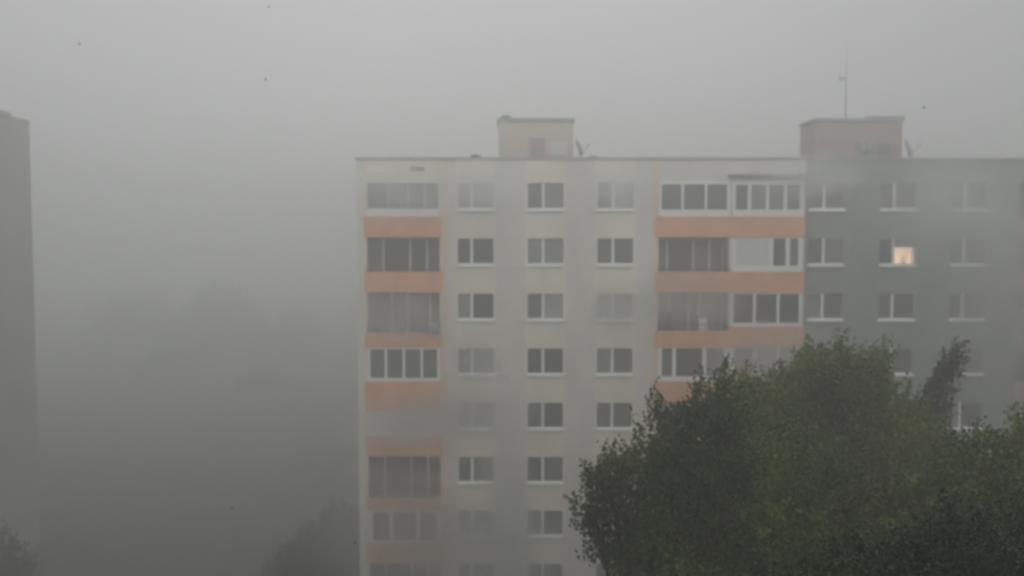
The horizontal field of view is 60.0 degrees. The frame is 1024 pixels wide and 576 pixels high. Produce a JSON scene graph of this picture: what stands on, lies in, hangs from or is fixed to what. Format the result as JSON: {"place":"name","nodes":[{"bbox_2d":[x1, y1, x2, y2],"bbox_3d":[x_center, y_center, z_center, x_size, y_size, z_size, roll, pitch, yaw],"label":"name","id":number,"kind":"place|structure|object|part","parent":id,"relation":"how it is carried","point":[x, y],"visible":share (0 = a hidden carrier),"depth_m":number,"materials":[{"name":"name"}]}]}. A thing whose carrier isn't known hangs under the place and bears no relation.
{"place":"outdoors","nodes":[
{"label":"outdoors","id":0,"kind":"place"},
{"bbox_2d":[17,309,358,575],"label":"ground","id":1,"kind":"structure","parent":0,"point":[147,479],"depth_m":92.18,"materials":[{"name":"grey plant"}]},
{"bbox_2d":[0,110,40,559],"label":"apartment block","id":2,"kind":"structure","parent":1,"relation":"on","point":[19,492],"depth_m":61.99,"materials":[{"name":"concrete"}]},
{"bbox_2d":[0,519,46,575],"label":"distant tree","id":3,"kind":"object","parent":1,"relation":"on","point":[9,566],"visible":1,"depth_m":43.91,"materials":[{"name":"green plant"}]},
{"bbox_2d":[72,286,186,350],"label":"distant tree","id":4,"kind":"object","parent":1,"relation":"on","point":[110,331],"visible":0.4,"depth_m":182.46,"materials":[{"name":"grey plant"}]},
{"bbox_2d":[151,278,284,357],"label":"distant tree","id":5,"kind":"object","parent":1,"relation":"on","point":[244,338],"visible":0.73,"depth_m":172.85,"materials":[{"name":"grey plant"}]},
{"bbox_2d":[259,302,344,352],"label":"distant tree","id":6,"kind":"object","parent":1,"relation":"on","point":[291,342],"visible":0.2,"depth_m":179.08,"materials":[{"name":"grey plant"}]},
{"bbox_2d":[261,497,388,575],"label":"broadleaf tree","id":7,"kind":"object","parent":1,"relation":"on","point":[330,548],"visible":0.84,"depth_m":47.35,"materials":[{"name":"green plant"}]},
{"bbox_2d":[355,118,808,575],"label":"apartment block","id":8,"kind":"structure","parent":1,"relation":"on","point":[541,276],"depth_m":45.21,"materials":[{"name":"paint"}]},
{"bbox_2d":[428,322,439,333],"bbox_3d":[-3.929,2.011,44.797,0.553,0.573,0.493,3,4,41],"label":"satellite dish","id":9,"kind":"object","parent":8,"relation":"attached to","point":[433,327],"visible":1,"depth_m":44.78,"materials":[{"name":"grey metal"}]},
{"bbox_2d":[457,183,493,211],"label":"window","id":10,"kind":"structure","parent":8,"relation":"in","point":[472,197],"depth_m":44.91,"materials":[{"name":"grey glass"}]},
{"bbox_2d":[457,238,493,266],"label":"window","id":11,"kind":"structure","parent":8,"relation":"in","point":[472,252],"depth_m":45.06,"materials":[{"name":"grey glass"}]},
{"bbox_2d":[457,294,493,321],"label":"window","id":12,"kind":"structure","parent":8,"relation":"in","point":[471,307],"depth_m":45.21,"materials":[{"name":"grey glass"}]},
{"bbox_2d":[457,348,493,376],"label":"window","id":13,"kind":"structure","parent":8,"relation":"in","point":[472,362],"depth_m":45.35,"materials":[{"name":"grey glass"}]},
{"bbox_2d":[458,403,493,430],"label":"window","id":14,"kind":"structure","parent":8,"relation":"in","point":[471,416],"depth_m":45.49,"materials":[{"name":"grey glass"}]},
{"bbox_2d":[458,457,494,484],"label":"window","id":15,"kind":"structure","parent":8,"relation":"in","point":[478,470],"depth_m":45.65,"materials":[{"name":"grey glass"}]},
{"bbox_2d":[458,511,494,538],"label":"window","id":16,"kind":"structure","parent":8,"relation":"in","point":[472,524],"depth_m":45.80,"materials":[{"name":"grey glass"}]},
{"bbox_2d":[459,564,493,575],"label":"window","id":17,"kind":"structure","parent":8,"relation":"in","point":[464,569],"depth_m":45.93,"materials":[{"name":"grey glass"}]},
{"bbox_2d":[527,511,562,538],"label":"window","id":18,"kind":"structure","parent":8,"relation":"in","point":[540,524],"depth_m":45.80,"materials":[{"name":"grey glass"}]},
{"bbox_2d":[527,564,562,575],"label":"window","id":19,"kind":"structure","parent":8,"relation":"in","point":[532,569],"depth_m":45.93,"materials":[{"name":"grey glass"}]},
{"bbox_2d":[527,183,563,211],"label":"window","id":20,"kind":"structure","parent":8,"relation":"in","point":[542,197],"depth_m":44.91,"materials":[{"name":"grey glass"}]},
{"bbox_2d":[527,238,563,266],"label":"window","id":21,"kind":"structure","parent":8,"relation":"in","point":[541,252],"depth_m":45.06,"materials":[{"name":"grey glass"}]},
{"bbox_2d":[527,294,563,321],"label":"window","id":22,"kind":"structure","parent":8,"relation":"in","point":[540,307],"depth_m":45.21,"materials":[{"name":"grey glass"}]},
{"bbox_2d":[527,348,563,376],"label":"window","id":23,"kind":"structure","parent":8,"relation":"in","point":[541,362],"depth_m":45.35,"materials":[{"name":"grey glass"}]},
{"bbox_2d":[527,403,563,430],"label":"window","id":24,"kind":"structure","parent":8,"relation":"in","point":[540,416],"depth_m":45.49,"materials":[{"name":"grey glass"}]},
{"bbox_2d":[527,457,563,484],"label":"window","id":25,"kind":"structure","parent":8,"relation":"in","point":[540,470],"depth_m":45.64,"materials":[{"name":"grey glass"}]},
{"bbox_2d":[576,139,589,156],"bbox_3d":[3.620,-7.125,46.718,0.807,1.418,0.785,-1,3,-20],"label":"satellite dish","id":26,"kind":"object","parent":8,"relation":"on","point":[579,147],"visible":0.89,"depth_m":46.48,"materials":[{"name":"grey metal"}]},
{"bbox_2d":[596,457,630,482],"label":"window","id":27,"kind":"structure","parent":8,"relation":"in","point":[597,458],"depth_m":45.63,"materials":[{"name":"grey glass"}]},
{"bbox_2d":[596,564,630,575],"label":"window","id":28,"kind":"structure","parent":8,"relation":"in","point":[599,572],"depth_m":45.93,"materials":[{"name":"white plastic"}]},
{"bbox_2d":[598,512,629,538],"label":"window","id":29,"kind":"structure","parent":8,"relation":"in","point":[613,527],"depth_m":45.80,"materials":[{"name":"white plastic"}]},
{"bbox_2d":[596,348,632,376],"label":"window","id":30,"kind":"structure","parent":8,"relation":"in","point":[611,362],"depth_m":45.35,"materials":[{"name":"grey glass"}]},
{"bbox_2d":[596,403,632,430],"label":"window","id":31,"kind":"structure","parent":8,"relation":"in","point":[609,416],"depth_m":45.49,"materials":[{"name":"grey glass"}]},
{"bbox_2d":[596,294,633,321],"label":"window","id":32,"kind":"structure","parent":8,"relation":"in","point":[610,307],"depth_m":45.21,"materials":[{"name":"grey glass"}]},
{"bbox_2d":[597,238,633,266],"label":"window","id":33,"kind":"structure","parent":8,"relation":"in","point":[611,252],"depth_m":45.06,"materials":[{"name":"grey glass"}]},
{"bbox_2d":[597,183,634,211],"bbox_3d":[5.240,-4.589,44.836,1.886,1.443,0.250,0,3,0],"label":"window","id":34,"kind":"structure","parent":8,"relation":"in","point":[612,197],"depth_m":44.91,"materials":[{"name":"grey glass"}]},
{"bbox_2d":[662,312,677,329],"bbox_3d":[8.146,2.026,45.635,0.790,1.597,0.819,0,3,0],"label":"potted plant","id":35,"kind":"object","parent":8,"relation":"on","point":[670,318],"visible":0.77,"depth_m":45.51,"materials":[{"name":"green plant"}]},
{"bbox_2d":[562,350,854,575],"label":"broadleaf tree","id":36,"kind":"object","parent":1,"relation":"on","point":[683,503],"visible":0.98,"depth_m":15.95,"materials":[{"name":"green plant"}]},
{"bbox_2d":[723,325,967,570],"bbox_3d":[7.651,10.922,21.180,5.810,20.255,4.525,0,3,0],"label":"broadleaf tree","id":37,"kind":"object","parent":1,"relation":"on","point":[874,425],"visible":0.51,"depth_m":20.13,"materials":[{"name":"green plant"}]},
{"bbox_2d":[762,476,1023,575],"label":"tree","id":38,"kind":"object","parent":1,"relation":"on","point":[998,550],"visible":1,"depth_m":9.62,"materials":[{"name":"green plant"}]},
{"bbox_2d":[829,401,1023,561],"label":"broadleaf tree","id":39,"kind":"object","parent":1,"relation":"on","point":[999,473],"visible":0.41,"depth_m":15.09,"materials":[{"name":"green plant"}]},
{"bbox_2d":[905,336,972,496],"bbox_3d":[10.925,11.046,23.625,1.854,19.704,1.702,-2,4,-34],"label":"slender tree","id":40,"kind":"object","parent":1,"relation":"on","point":[938,380],"visible":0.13,"depth_m":23.05,"materials":[{"name":"green plant"}]},
{"bbox_2d":[0,0,1023,308],"label":"sky","id":41,"kind":"structure","parent":0,"point":[163,154],"materials":[{"name":"grey"}]},
{"bbox_2d":[697,317,706,329],"bbox_3d":[9.824,2.172,45.867,0.440,1.280,0.420,0,3,0],"label":"storage cabinet","id":42,"kind":"object","parent":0,"point":[701,320],"visible":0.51,"depth_m":45.65,"materials":[{"name":"white"}]},
{"bbox_3d":[9.824,2.178,45.666,0.400,1.190,0.019,0,3,0],"label":"door","id":43,"kind":"part","parent":42,"relation":"part of","materials":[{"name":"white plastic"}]},
{"bbox_2d":[799,116,1023,524],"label":"apartment block","id":44,"kind":"structure","parent":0,"point":[951,230],"depth_m":45.17,"materials":[{"name":"paint"}]},
{"bbox_2d":[810,348,834,362],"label":"window","id":45,"kind":"structure","parent":44,"relation":"in","point":[814,348],"depth_m":45.45,"materials":[{"name":"grey glass"}]},
{"bbox_2d":[806,293,843,321],"bbox_3d":[15.970,0.997,45.249,1.886,1.443,0.250,0,3,0],"label":"window","id":46,"kind":"structure","parent":44,"relation":"in","point":[821,307],"depth_m":45.33,"materials":[{"name":"grey glass"}]},
{"bbox_2d":[807,238,844,266],"bbox_3d":[15.970,-1.799,45.103,1.886,1.443,0.250,0,3,0],"label":"window","id":47,"kind":"structure","parent":44,"relation":"in","point":[822,252],"depth_m":45.18,"materials":[{"name":"grey glass"}]},
{"bbox_2d":[808,183,845,211],"bbox_3d":[15.970,-4.596,44.956,1.886,1.443,0.250,0,3,0],"label":"window","id":48,"kind":"structure","parent":44,"relation":"in","point":[823,197],"depth_m":45.03,"materials":[{"name":"grey glass"}]},
{"bbox_2d":[839,54,846,117],"bbox_3d":[18.264,-11.320,48.975,0.460,4.275,0.100,0,3,0],"label":"antenna mast","id":49,"kind":"object","parent":44,"relation":"on","point":[840,78],"visible":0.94,"depth_m":48.95,"materials":[{"name":"metal"}]},
{"bbox_2d":[858,139,874,157],"bbox_3d":[18.517,-7.115,46.458,0.680,1.426,0.661,-2,4,-32],"label":"satellite dish","id":50,"kind":"object","parent":44,"relation":"on","point":[866,146],"visible":0.89,"depth_m":46.41,"materials":[{"name":"grey metal"}]},
{"bbox_2d":[877,348,913,375],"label":"window","id":51,"kind":"structure","parent":44,"relation":"in","point":[903,366],"depth_m":45.47,"materials":[{"name":"grey glass"}]},
{"bbox_2d":[878,293,915,321],"bbox_3d":[19.600,0.997,45.249,1.886,1.443,0.250,0,3,0],"label":"window","id":52,"kind":"structure","parent":44,"relation":"in","point":[892,307],"depth_m":45.32,"materials":[{"name":"grey glass"}]},
{"bbox_2d":[879,238,916,266],"bbox_3d":[19.600,-1.807,45.237,1.886,1.443,0.520,0,3,0],"label":"window","id":53,"kind":"structure","parent":44,"relation":"in","point":[892,250],"depth_m":45.18,"materials":[{"name":"grey glass"}]},
{"bbox_2d":[880,183,917,211],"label":"window","id":54,"kind":"structure","parent":44,"relation":"in","point":[895,197],"depth_m":45.03,"materials":[{"name":"grey glass"}]},
{"bbox_2d":[904,139,920,157],"bbox_3d":[20.962,-7.129,46.692,0.872,1.429,0.878,0,3,0],"label":"satellite dish","id":55,"kind":"object","parent":44,"relation":"on","point":[908,147],"visible":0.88,"depth_m":46.43,"materials":[{"name":"grey metal"}]},
{"bbox_2d":[946,402,982,430],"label":"window","id":56,"kind":"structure","parent":44,"relation":"in","point":[974,409],"depth_m":45.62,"materials":[{"name":"grey glass"}]},
{"bbox_2d":[948,348,984,375],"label":"window","id":57,"kind":"structure","parent":44,"relation":"in","point":[974,367],"depth_m":45.47,"materials":[{"name":"grey glass"}]},
{"bbox_2d":[948,293,986,321],"bbox_3d":[23.220,0.997,45.249,1.886,1.443,0.250,0,3,0],"label":"window","id":58,"kind":"structure","parent":44,"relation":"in","point":[963,307],"depth_m":45.33,"materials":[{"name":"grey glass"}]},
{"bbox_2d":[950,238,987,266],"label":"window","id":59,"kind":"structure","parent":44,"relation":"in","point":[965,252],"depth_m":45.17,"materials":[{"name":"grey glass"}]},
{"bbox_2d":[951,183,989,211],"bbox_3d":[23.220,-4.596,44.956,1.886,1.443,0.250,0,3,0],"label":"window","id":60,"kind":"structure","parent":44,"relation":"in","point":[966,197],"depth_m":45.03,"materials":[{"name":"grey glass"}]}
]}

